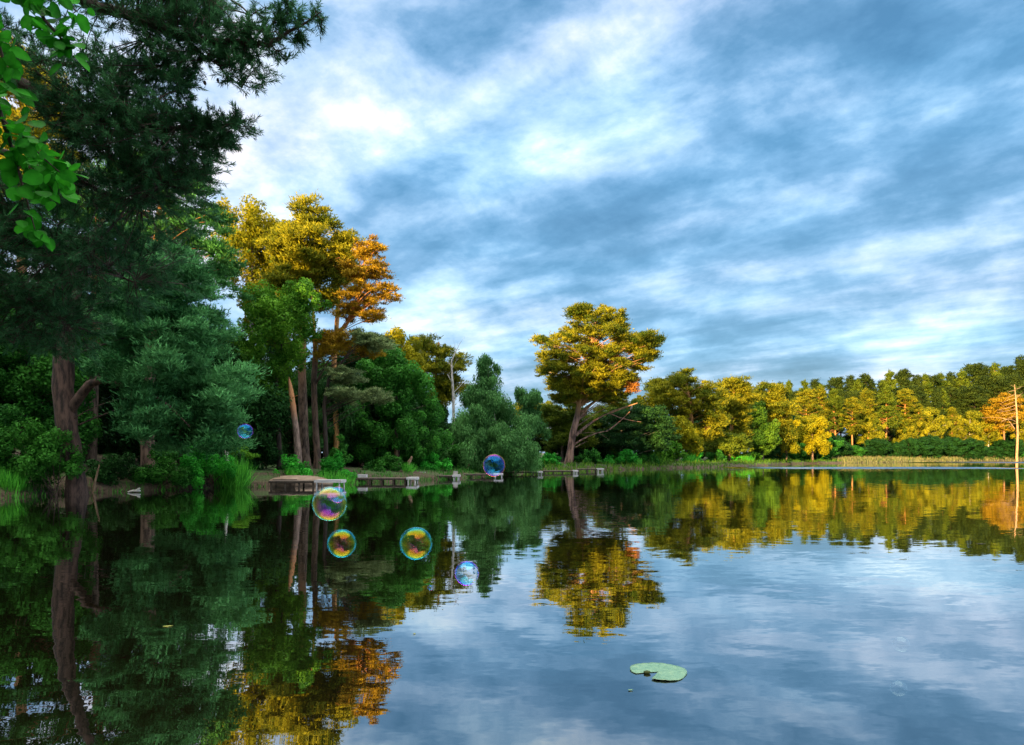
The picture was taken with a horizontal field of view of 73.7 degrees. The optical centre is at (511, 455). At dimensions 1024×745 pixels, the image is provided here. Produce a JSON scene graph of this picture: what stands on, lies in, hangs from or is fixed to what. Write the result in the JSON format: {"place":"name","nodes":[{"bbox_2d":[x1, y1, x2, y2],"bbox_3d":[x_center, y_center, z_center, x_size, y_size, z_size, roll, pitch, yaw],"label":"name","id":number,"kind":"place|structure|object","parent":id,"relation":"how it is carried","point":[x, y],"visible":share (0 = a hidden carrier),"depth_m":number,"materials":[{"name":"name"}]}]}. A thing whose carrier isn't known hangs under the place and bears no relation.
{"place":"outdoors","nodes":[
{"label":"outdoors","id":0,"kind":"place"},
{"bbox_2d":[0,461,1023,744],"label":"water","id":1,"kind":"structure","parent":0,"point":[828,603],"depth_m":7.06,"materials":[{"name":"liquid"}]},
{"bbox_2d":[269,475,332,485],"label":"wooden dock","id":2,"kind":"structure","parent":1,"relation":"in","point":[301,477],"depth_m":36.45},
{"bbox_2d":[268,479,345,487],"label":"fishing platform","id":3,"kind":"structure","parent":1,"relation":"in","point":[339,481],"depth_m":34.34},
{"bbox_2d":[356,477,418,482],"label":"fishing platform","id":4,"kind":"structure","parent":1,"relation":"in","point":[382,479],"depth_m":40.30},
{"bbox_2d":[630,662,686,680],"bbox_3d":[1.099,1.589,5.057,0.372,0.028,0.427,0,0,-35],"label":"lily pad","id":5,"kind":"object","parent":1,"relation":"on","point":[669,672],"visible":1,"depth_m":5.07,"materials":[{"name":"green plant"}]},
{"bbox_2d":[0,449,1023,497],"bbox_3d":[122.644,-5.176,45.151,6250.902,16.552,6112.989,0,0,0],"label":"ground","id":6,"kind":"structure","parent":0,"point":[262,478],"depth_m":39.48,"materials":[{"name":"plant"}]},
{"bbox_2d":[0,467,28,495],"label":"grass tuft","id":7,"kind":"object","parent":6,"relation":"on","point":[15,481],"visible":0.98,"depth_m":26.48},
{"bbox_2d":[0,403,61,485],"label":"shrub","id":8,"kind":"object","parent":6,"relation":"on","point":[12,437],"visible":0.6,"depth_m":27.01,"materials":[{"name":"green plant"}]},
{"bbox_2d":[0,0,94,251],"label":"alder tree","id":9,"kind":"object","parent":6,"relation":"on","point":[48,177],"visible":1,"depth_m":2.20,"materials":[{"name":"green plant"}]},
{"bbox_2d":[0,36,95,448],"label":"pine tree","id":10,"kind":"object","parent":6,"relation":"on","point":[14,113],"visible":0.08,"depth_m":40.21,"materials":[{"name":"plant"}]},
{"bbox_2d":[12,426,85,495],"bbox_3d":[-18.374,0.369,27.293,2.298,3.089,2.234,0,0,0],"label":"shrub","id":11,"kind":"object","parent":6,"relation":"on","point":[43,461],"visible":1,"depth_m":27.05,"materials":[{"name":"green plant"}]},
{"bbox_2d":[0,268,108,457],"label":"broadleaf tree","id":12,"kind":"object","parent":6,"relation":"on","point":[20,378],"visible":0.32,"depth_m":31.87,"materials":[{"name":"green plant"}]},
{"bbox_2d":[1,167,204,462],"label":"pine tree","id":13,"kind":"object","parent":6,"relation":"on","point":[91,454],"visible":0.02,"depth_m":35.73,"materials":[{"name":"green plant"}]},
{"bbox_2d":[82,406,132,454],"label":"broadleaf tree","id":14,"kind":"object","parent":6,"relation":"on","point":[102,448],"visible":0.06,"depth_m":43.16,"materials":[{"name":"green plant"}]},
{"bbox_2d":[85,451,152,485],"bbox_3d":[-18.501,0.866,31.598,2.953,2.168,2.819,0,0,0],"label":"shrub","id":15,"kind":"object","parent":6,"relation":"on","point":[113,468],"visible":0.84,"depth_m":30.87,"materials":[{"name":"green plant"}]},
{"bbox_2d":[51,221,271,494],"bbox_3d":[-13.926,-3.650,27.969,7.409,11.722,6.886,0,0,43],"label":"pine tree","id":16,"kind":"object","parent":6,"relation":"on","point":[171,355],"visible":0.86,"depth_m":27.32,"materials":[{"name":"green plant"}]},
{"bbox_2d":[132,448,195,488],"bbox_3d":[-16.424,0.559,32.379,3.014,2.219,2.533,0,0,0],"label":"shrub","id":17,"kind":"object","parent":6,"relation":"on","point":[162,469],"visible":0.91,"depth_m":31.98,"materials":[{"name":"green plant"}]},
{"bbox_2d":[0,0,328,371],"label":"pine tree","id":18,"kind":"object","parent":6,"relation":"on","point":[122,132],"visible":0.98,"depth_m":9.26,"materials":[{"name":"green plant"}]},
{"bbox_2d":[80,154,256,466],"bbox_3d":[-17.000,-7.088,34.039,8.039,16.545,7.097,0,0,-20],"label":"pine tree","id":19,"kind":"object","parent":6,"relation":"on","point":[226,268],"visible":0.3,"depth_m":33.42,"materials":[{"name":"green plant"}]},
{"bbox_2d":[98,324,292,464],"bbox_3d":[-19.088,-3.272,39.987,12.629,10.825,8.028,0,0,0],"label":"broadleaf tree","id":20,"kind":"object","parent":6,"relation":"on","point":[264,425],"visible":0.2,"depth_m":38.96,"materials":[{"name":"green plant"}]},
{"bbox_2d":[177,442,237,489],"bbox_3d":[-15.046,0.303,33.688,2.721,2.906,3.083,0,0,-32],"label":"shrub","id":21,"kind":"object","parent":6,"relation":"on","point":[204,469],"visible":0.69,"depth_m":33.02,"materials":[{"name":"green plant"}]},
{"bbox_2d":[209,452,256,487],"bbox_3d":[-13.977,0.607,34.391,2.581,2.187,2.443,0,0,0],"label":"reed clump","id":22,"kind":"object","parent":6,"relation":"on","point":[243,477],"visible":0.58,"depth_m":34.11,"materials":[{"name":"plant"}]},
{"bbox_2d":[206,193,287,335],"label":"birch tree","id":23,"kind":"object","parent":6,"relation":"on","point":[250,229],"visible":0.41,"depth_m":49.06,"materials":[{"name":"yellow plant"}]},
{"bbox_2d":[0,465,510,498],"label":"waterside grass","id":24,"kind":"structure","parent":6,"relation":"on","point":[31,485],"depth_m":38.96,"materials":[{"name":"green plant"}]},
{"bbox_2d":[247,444,287,469],"bbox_3d":[-14.974,0.118,40.825,3.381,2.495,3.114,0,0,0],"label":"shrub","id":25,"kind":"object","parent":6,"relation":"on","point":[271,454],"visible":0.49,"depth_m":40.12,"materials":[{"name":"green plant"}]},
{"bbox_2d":[236,217,311,347],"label":"broadleaf tree","id":26,"kind":"object","parent":6,"relation":"on","point":[255,271],"visible":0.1,"depth_m":50.62,"materials":[{"name":"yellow plant"}]},
{"bbox_2d":[226,277,332,468],"bbox_3d":[-13.775,-4.870,40.939,5.793,11.788,5.395,0,0,39],"label":"broadleaf tree","id":27,"kind":"object","parent":6,"relation":"on","point":[291,312],"visible":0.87,"depth_m":39.99,"materials":[{"name":"green plant"}]},
{"bbox_2d":[273,454,313,475],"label":"shrub","id":28,"kind":"object","parent":6,"relation":"on","point":[293,463],"visible":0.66,"depth_m":38.07,"materials":[{"name":"green plant"}]},
{"bbox_2d":[288,377,301,467],"bbox_3d":[-12.853,-1.792,40.353,0.842,5.815,0.762,0,0,0],"label":"trunk","id":29,"kind":"object","parent":6,"relation":"on","point":[296,436],"visible":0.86,"depth_m":40.36,"materials":[{"name":"brown plant"}]},
{"bbox_2d":[238,338,356,407],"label":"broadleaf tree","id":30,"kind":"object","parent":6,"relation":"on","point":[319,365],"visible":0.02,"depth_m":53.36,"materials":[{"name":"green plant"}]},
{"bbox_2d":[239,346,362,463],"bbox_3d":[-15.532,-3.245,49.978,9.376,9.817,5.251,0,0,-8],"label":"birch tree","id":31,"kind":"object","parent":6,"relation":"on","point":[343,428],"visible":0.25,"depth_m":49.09,"materials":[{"name":"green plant"}]},
{"bbox_2d":[252,189,369,466],"bbox_3d":[-13.233,-8.260,45.941,7.463,18.412,7.328,0,0,0],"label":"pine tree","id":32,"kind":"object","parent":6,"relation":"on","point":[295,252],"visible":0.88,"depth_m":44.91,"materials":[{"name":"yellow plant"}]},
{"bbox_2d":[318,468,354,484],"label":"reed clump","id":33,"kind":"object","parent":6,"relation":"on","point":[330,476],"visible":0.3,"depth_m":37.39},
{"bbox_2d":[317,451,357,478],"bbox_3d":[-10.411,0.696,40.760,2.517,2.022,1.940,0,0,-10],"label":"shrub","id":34,"kind":"object","parent":6,"relation":"on","point":[333,463],"visible":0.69,"depth_m":40.25,"materials":[{"name":"green plant"}]},
{"bbox_2d":[329,434,353,469],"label":"shrub","id":35,"kind":"object","parent":6,"relation":"on","point":[346,458],"visible":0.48,"depth_m":41.78,"materials":[{"name":"green plant"}]},
{"bbox_2d":[332,244,354,448],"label":"pine tree","id":36,"kind":"object","parent":6,"relation":"on","point":[336,432],"visible":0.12,"depth_m":48.83,"materials":[{"name":"orange plant"}]},
{"bbox_2d":[307,233,403,468],"bbox_3d":[-10.048,-6.548,44.093,6.478,15.168,4.555,0,0,0],"label":"pine tree","id":37,"kind":"object","parent":6,"relation":"on","point":[331,342],"visible":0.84,"depth_m":43.51,"materials":[{"name":"orange plant"}]},
{"bbox_2d":[322,326,399,458],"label":"pine tree","id":38,"kind":"object","parent":6,"relation":"on","point":[340,373],"visible":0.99,"depth_m":42.57,"materials":[{"name":"green plant"}]},
{"bbox_2d":[331,337,405,465],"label":"pine tree","id":39,"kind":"object","parent":6,"relation":"on","point":[352,364],"visible":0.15,"depth_m":53.47,"materials":[{"name":"green plant"}]},
{"bbox_2d":[361,452,402,471],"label":"shrub","id":40,"kind":"object","parent":6,"relation":"on","point":[384,463],"visible":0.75,"depth_m":46.04,"materials":[{"name":"green plant"}]},
{"bbox_2d":[339,347,454,467],"bbox_3d":[-8.657,-3.422,51.037,7.725,9.601,6.605,0,0,18],"label":"broadleaf tree","id":41,"kind":"object","parent":6,"relation":"on","point":[396,374],"visible":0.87,"depth_m":49.87,"materials":[{"name":"green plant"}]},
{"bbox_2d":[365,397,429,447],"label":"broadleaf tree","id":42,"kind":"object","parent":6,"relation":"on","point":[376,417],"visible":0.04,"depth_m":56.71,"materials":[{"name":"green plant"}]},
{"bbox_2d":[379,325,428,391],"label":"broadleaf tree","id":43,"kind":"object","parent":6,"relation":"on","point":[411,348],"visible":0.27,"depth_m":59.29,"materials":[{"name":"yellow plant"}]},
{"bbox_2d":[408,450,453,471],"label":"shrub","id":44,"kind":"object","parent":6,"relation":"on","point":[438,464],"visible":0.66,"depth_m":50.65,"materials":[{"name":"green plant"}]},
{"bbox_2d":[405,333,476,408],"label":"pine tree","id":45,"kind":"object","parent":6,"relation":"on","point":[439,367],"visible":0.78,"depth_m":67.04,"materials":[{"name":"green plant"}]},
{"bbox_2d":[447,340,460,444],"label":"dead tree","id":46,"kind":"object","parent":6,"relation":"on","point":[453,397],"visible":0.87,"depth_m":59.93,"materials":[{"name":"grey wood"}]},
{"bbox_2d":[446,442,476,469],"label":"shrub","id":47,"kind":"object","parent":6,"relation":"on","point":[454,450],"visible":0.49,"depth_m":54.50,"materials":[{"name":"green plant"}]},
{"bbox_2d":[459,353,503,420],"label":"birch tree","id":48,"kind":"object","parent":6,"relation":"on","point":[487,379],"visible":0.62,"depth_m":62.45,"materials":[{"name":"green plant"}]},
{"bbox_2d":[439,389,543,474],"bbox_3d":[-1.928,-1.890,56.871,9.056,8.053,7.523,0,0,0],"label":"shrub","id":49,"kind":"object","parent":6,"relation":"on","point":[492,444],"visible":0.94,"depth_m":55.54,"materials":[{"name":"green plant"}]},
{"bbox_2d":[514,385,552,441],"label":"birch tree","id":50,"kind":"object","parent":6,"relation":"on","point":[529,401],"visible":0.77,"depth_m":77.56,"materials":[{"name":"green plant"}]},
{"bbox_2d":[535,403,600,461],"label":"pine tree","id":51,"kind":"object","parent":6,"relation":"on","point":[554,417],"visible":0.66,"depth_m":88.71,"materials":[{"name":"green plant"}]},
{"bbox_2d":[574,448,604,463],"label":"shrub","id":52,"kind":"object","parent":6,"relation":"on","point":[592,456],"visible":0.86,"depth_m":82.77,"materials":[{"name":"green plant"}]},
{"bbox_2d":[528,301,667,463],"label":"pine tree","id":53,"kind":"object","parent":6,"relation":"on","point":[595,375],"visible":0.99,"depth_m":79.75,"materials":[{"name":"yellow plant"}]},
{"bbox_2d":[584,399,648,452],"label":"pine tree","id":54,"kind":"object","parent":6,"relation":"on","point":[597,424],"visible":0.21,"depth_m":96.78,"materials":[{"name":"green plant"}]},
{"bbox_2d":[601,449,638,464],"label":"shrub","id":55,"kind":"object","parent":6,"relation":"on","point":[625,453],"visible":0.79,"depth_m":83.42,"materials":[{"name":"green plant"}]},
{"bbox_2d":[588,403,682,462],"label":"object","id":56,"kind":"object","parent":6,"relation":"on","point":[658,436],"visible":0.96,"depth_m":87.18,"materials":[{"name":"green plant"}]},
{"bbox_2d":[633,391,662,414],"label":"broadleaf tree","id":57,"kind":"object","parent":6,"relation":"on","point":[648,402],"visible":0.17,"depth_m":107.21,"materials":[{"name":"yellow plant"}]},
{"bbox_2d":[663,440,687,462],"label":"shrub","id":58,"kind":"object","parent":6,"relation":"on","point":[680,452],"visible":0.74,"depth_m":97.75,"materials":[{"name":"green plant"}]},
{"bbox_2d":[669,415,703,456],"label":"broadleaf tree","id":59,"kind":"object","parent":6,"relation":"on","point":[690,439],"visible":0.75,"depth_m":99.62,"materials":[{"name":"yellow plant"}]},
{"bbox_2d":[641,367,735,448],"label":"pine tree","id":60,"kind":"object","parent":6,"relation":"on","point":[702,402],"visible":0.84,"depth_m":104.69,"materials":[{"name":"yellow plant"}]},
{"bbox_2d":[703,432,755,460],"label":"bush","id":61,"kind":"object","parent":6,"relation":"on","point":[732,443],"visible":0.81,"depth_m":109.97,"materials":[{"name":"plant"}]},
{"bbox_2d":[712,375,766,447],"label":"pine tree","id":62,"kind":"object","parent":6,"relation":"on","point":[737,406],"visible":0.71,"depth_m":115.67,"materials":[{"name":"yellow plant"}]},
{"bbox_2d":[522,457,995,472],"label":"waterside grass","id":63,"kind":"structure","parent":6,"relation":"on","point":[647,464],"depth_m":90.85,"materials":[{"name":"green plant"}]},
{"bbox_2d":[747,400,781,460],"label":"broadleaf tree","id":64,"kind":"object","parent":6,"relation":"on","point":[766,437],"visible":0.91,"depth_m":119.52,"materials":[{"name":"green plant"}]},
{"bbox_2d":[748,380,802,452],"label":"pine tree","id":65,"kind":"object","parent":6,"relation":"on","point":[777,404],"visible":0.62,"depth_m":125.77,"materials":[{"name":"yellow plant"}]},
{"bbox_2d":[775,415,801,460],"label":"broadleaf tree","id":66,"kind":"object","parent":6,"relation":"on","point":[794,447],"visible":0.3,"depth_m":129.40,"materials":[{"name":"yellow plant"}]},
{"bbox_2d":[789,389,822,426],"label":"pine tree","id":67,"kind":"object","parent":6,"relation":"on","point":[806,397],"visible":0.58,"depth_m":157.59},
{"bbox_2d":[794,413,832,461],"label":"broadleaf tree","id":68,"kind":"object","parent":6,"relation":"on","point":[813,427],"visible":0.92,"depth_m":139.13,"materials":[{"name":"yellow plant"}]},
{"bbox_2d":[809,386,831,419],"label":"pine tree","id":69,"kind":"object","parent":6,"relation":"on","point":[819,392],"visible":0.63,"depth_m":166.06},
{"bbox_2d":[817,435,842,459],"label":"broadleaf tree","id":70,"kind":"object","parent":6,"relation":"on","point":[836,444],"visible":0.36,"depth_m":149.14,"materials":[{"name":"green plant"}]},
{"bbox_2d":[825,388,846,434],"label":"pine tree","id":71,"kind":"object","parent":6,"relation":"on","point":[834,398],"visible":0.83,"depth_m":168.07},
{"bbox_2d":[825,376,849,424],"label":"pine tree","id":72,"kind":"object","parent":6,"relation":"on","point":[836,383],"visible":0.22,"depth_m":197.59,"materials":[{"name":"green plant"}]},
{"bbox_2d":[831,435,851,457],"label":"broadleaf tree","id":73,"kind":"object","parent":6,"relation":"on","point":[843,449],"visible":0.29,"depth_m":156.13,"materials":[{"name":"green plant"}]},
{"bbox_2d":[838,397,866,444],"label":"pine tree","id":74,"kind":"object","parent":6,"relation":"on","point":[853,404],"visible":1,"depth_m":166.29,"materials":[{"name":"plant"}]},
{"bbox_2d":[852,372,878,408],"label":"pine tree","id":75,"kind":"object","parent":6,"relation":"on","point":[868,382],"visible":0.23,"depth_m":206.32,"materials":[{"name":"green plant"}]},
{"bbox_2d":[858,387,881,438],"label":"pine tree","id":76,"kind":"object","parent":6,"relation":"on","point":[867,394],"visible":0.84,"depth_m":176.16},
{"bbox_2d":[853,414,888,443],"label":"broadleaf tree","id":77,"kind":"object","parent":6,"relation":"on","point":[871,428],"visible":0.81,"depth_m":175.80,"materials":[{"name":"plant"}]},
{"bbox_2d":[863,438,893,456],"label":"broadleaf tree","id":78,"kind":"object","parent":6,"relation":"on","point":[882,447],"visible":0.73,"depth_m":169.02,"materials":[{"name":"green plant"}]},
{"bbox_2d":[873,384,903,436],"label":"pine tree","id":79,"kind":"object","parent":6,"relation":"on","point":[885,396],"visible":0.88,"depth_m":179.55,"materials":[{"name":"plant"}]},
{"bbox_2d":[879,369,901,413],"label":"pine tree","id":80,"kind":"object","parent":6,"relation":"on","point":[892,383],"visible":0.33,"depth_m":206.77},
{"bbox_2d":[892,388,919,428],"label":"pine tree","id":81,"kind":"object","parent":6,"relation":"on","point":[908,403],"visible":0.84,"depth_m":187.96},
{"bbox_2d":[894,368,917,393],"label":"pine tree","id":82,"kind":"object","parent":6,"relation":"on","point":[901,376],"visible":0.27,"depth_m":209.10,"materials":[{"name":"green plant"}]},
{"bbox_2d":[891,417,924,442],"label":"broadleaf tree","id":83,"kind":"object","parent":6,"relation":"on","point":[904,433],"visible":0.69,"depth_m":187.59,"materials":[{"name":"plant"}]},
{"bbox_2d":[899,437,919,457],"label":"broadleaf tree","id":84,"kind":"object","parent":6,"relation":"on","point":[910,445],"visible":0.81,"depth_m":176.84,"materials":[{"name":"green plant"}]},
{"bbox_2d":[910,404,928,433],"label":"pine tree","id":85,"kind":"object","parent":6,"relation":"on","point":[918,409],"visible":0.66,"depth_m":190.26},
{"bbox_2d":[911,437,934,457],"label":"broadleaf tree","id":86,"kind":"object","parent":6,"relation":"on","point":[926,447],"visible":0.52,"depth_m":179.50,"materials":[{"name":"green plant"}]},
{"bbox_2d":[832,455,1023,462],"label":"bank grass","id":87,"kind":"structure","parent":6,"relation":"on","point":[856,459],"depth_m":169.20,"materials":[{"name":"plant"}]},
{"bbox_2d":[910,406,952,438],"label":"broadleaf tree","id":88,"kind":"object","parent":6,"relation":"on","point":[936,426],"visible":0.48,"depth_m":193.79,"materials":[{"name":"plant"}]},
{"bbox_2d":[921,434,946,458],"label":"broadleaf tree","id":89,"kind":"object","parent":6,"relation":"on","point":[938,443],"visible":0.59,"depth_m":181.96,"materials":[{"name":"green plant"}]},
{"bbox_2d":[928,388,956,438],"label":"pine tree","id":90,"kind":"object","parent":6,"relation":"on","point":[936,398],"visible":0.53,"depth_m":202.93,"materials":[{"name":"green plant"}]},
{"bbox_2d":[944,407,960,436],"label":"pine tree","id":91,"kind":"object","parent":6,"relation":"on","point":[952,415],"visible":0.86,"depth_m":200.67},
{"bbox_2d":[945,386,962,425],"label":"pine tree","id":92,"kind":"object","parent":6,"relation":"on","point":[951,393],"visible":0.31,"depth_m":213.98,"materials":[{"name":"green plant"}]},
{"bbox_2d":[952,440,976,459],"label":"broadleaf tree","id":93,"kind":"object","parent":6,"relation":"on","point":[966,447],"visible":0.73,"depth_m":191.38,"materials":[{"name":"green plant"}]},
{"bbox_2d":[951,369,978,407],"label":"pine tree","id":94,"kind":"object","parent":6,"relation":"on","point":[962,379],"visible":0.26,"depth_m":226.55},
{"bbox_2d":[951,385,981,436],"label":"pine tree","id":95,"kind":"object","parent":6,"relation":"on","point":[958,392],"visible":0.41,"depth_m":212.52,"materials":[{"name":"green plant"}]},
{"bbox_2d":[949,410,986,440],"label":"broadleaf tree","id":96,"kind":"object","parent":6,"relation":"on","point":[973,428],"visible":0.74,"depth_m":205.44,"materials":[{"name":"plant"}]},
{"bbox_2d":[956,363,982,385],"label":"pine tree","id":97,"kind":"object","parent":6,"relation":"on","point":[970,369],"visible":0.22,"depth_m":233.75,"materials":[{"name":"green plant"}]},
{"bbox_2d":[957,385,997,428],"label":"pine tree","id":98,"kind":"object","parent":6,"relation":"on","point":[970,392],"visible":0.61,"depth_m":209.57,"materials":[{"name":"green plant"}]},
{"bbox_2d":[966,437,988,459],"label":"broadleaf tree","id":99,"kind":"object","parent":6,"relation":"on","point":[980,449],"visible":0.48,"depth_m":195.09,"materials":[{"name":"green plant"}]},
{"bbox_2d":[972,375,1014,432],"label":"pine tree","id":100,"kind":"object","parent":6,"relation":"on","point":[983,381],"visible":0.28,"depth_m":221.40,"materials":[{"name":"green plant"}]},
{"bbox_2d":[980,414,1009,446],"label":"broadleaf tree","id":101,"kind":"object","parent":6,"relation":"on","point":[992,436],"visible":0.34,"depth_m":208.47,"materials":[{"name":"plant"}]},
{"bbox_2d":[981,384,1019,460],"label":"dead tree","id":102,"kind":"object","parent":6,"relation":"on","point":[1017,436],"visible":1,"depth_m":201.79,"materials":[{"name":"brown wood"}]},
{"bbox_2d":[980,391,1023,439],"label":"pine tree","id":103,"kind":"object","parent":6,"relation":"on","point":[998,402],"visible":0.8,"depth_m":205.77,"materials":[{"name":"orange plant"}]},
{"bbox_2d":[986,375,1017,421],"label":"pine tree","id":104,"kind":"object","parent":6,"relation":"on","point":[1005,383],"visible":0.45,"depth_m":219.30,"materials":[{"name":"green plant"}]},
{"bbox_2d":[991,439,1023,458],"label":"broadleaf tree","id":105,"kind":"object","parent":6,"relation":"on","point":[1009,451],"visible":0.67,"depth_m":204.44,"materials":[{"name":"green plant"}]},
{"bbox_2d":[1006,373,1023,435],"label":"pine tree","id":106,"kind":"object","parent":6,"relation":"on","point":[1017,382],"visible":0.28,"depth_m":221.58,"materials":[{"name":"green plant"}]},
{"bbox_2d":[0,0,1023,452],"label":"sky","id":107,"kind":"structure","parent":0,"point":[781,191],"materials":[{"name":"blue"}]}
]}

